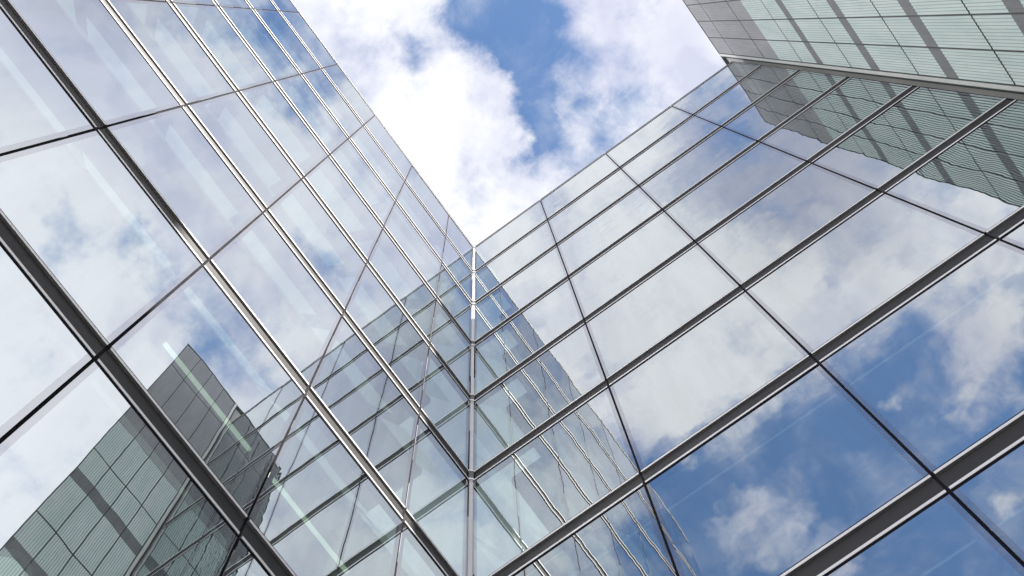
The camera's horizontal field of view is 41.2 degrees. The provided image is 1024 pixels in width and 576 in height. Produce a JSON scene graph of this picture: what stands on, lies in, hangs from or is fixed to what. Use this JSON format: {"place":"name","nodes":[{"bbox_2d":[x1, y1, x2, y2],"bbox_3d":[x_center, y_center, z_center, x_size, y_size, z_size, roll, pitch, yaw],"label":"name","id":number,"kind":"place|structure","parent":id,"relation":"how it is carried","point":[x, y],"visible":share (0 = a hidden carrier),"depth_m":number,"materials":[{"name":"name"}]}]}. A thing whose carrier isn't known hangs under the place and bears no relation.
{"place":"outdoors","nodes":[
{"label":"outdoors","id":0,"kind":"place"},
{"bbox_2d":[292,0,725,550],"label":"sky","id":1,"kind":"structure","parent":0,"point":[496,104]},
{"bbox_2d":[683,0,1023,99],"bbox_3d":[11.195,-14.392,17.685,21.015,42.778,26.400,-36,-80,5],"label":"ribbed glass block","id":2,"kind":"structure","parent":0,"point":[972,46],"depth_m":22.51,"materials":[{"name":"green glass"}]},
{"bbox_3d":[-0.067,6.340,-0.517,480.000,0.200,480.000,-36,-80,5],"label":"pavement","id":3,"kind":"structure","parent":0,"visible":0},
{"bbox_2d":[0,0,472,575],"bbox_3d":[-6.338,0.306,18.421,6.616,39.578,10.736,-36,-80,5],"label":"glass wing","id":4,"kind":"structure","parent":3,"relation":"on","point":[182,302],"depth_m":13.83,"materials":[{"name":"glass"}]},
{"bbox_2d":[467,61,1023,575],"bbox_3d":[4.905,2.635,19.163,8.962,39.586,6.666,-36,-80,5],"label":"glass wing","id":5,"kind":"structure","parent":3,"relation":"on","point":[701,307],"depth_m":16.22,"materials":[{"name":"glass"}]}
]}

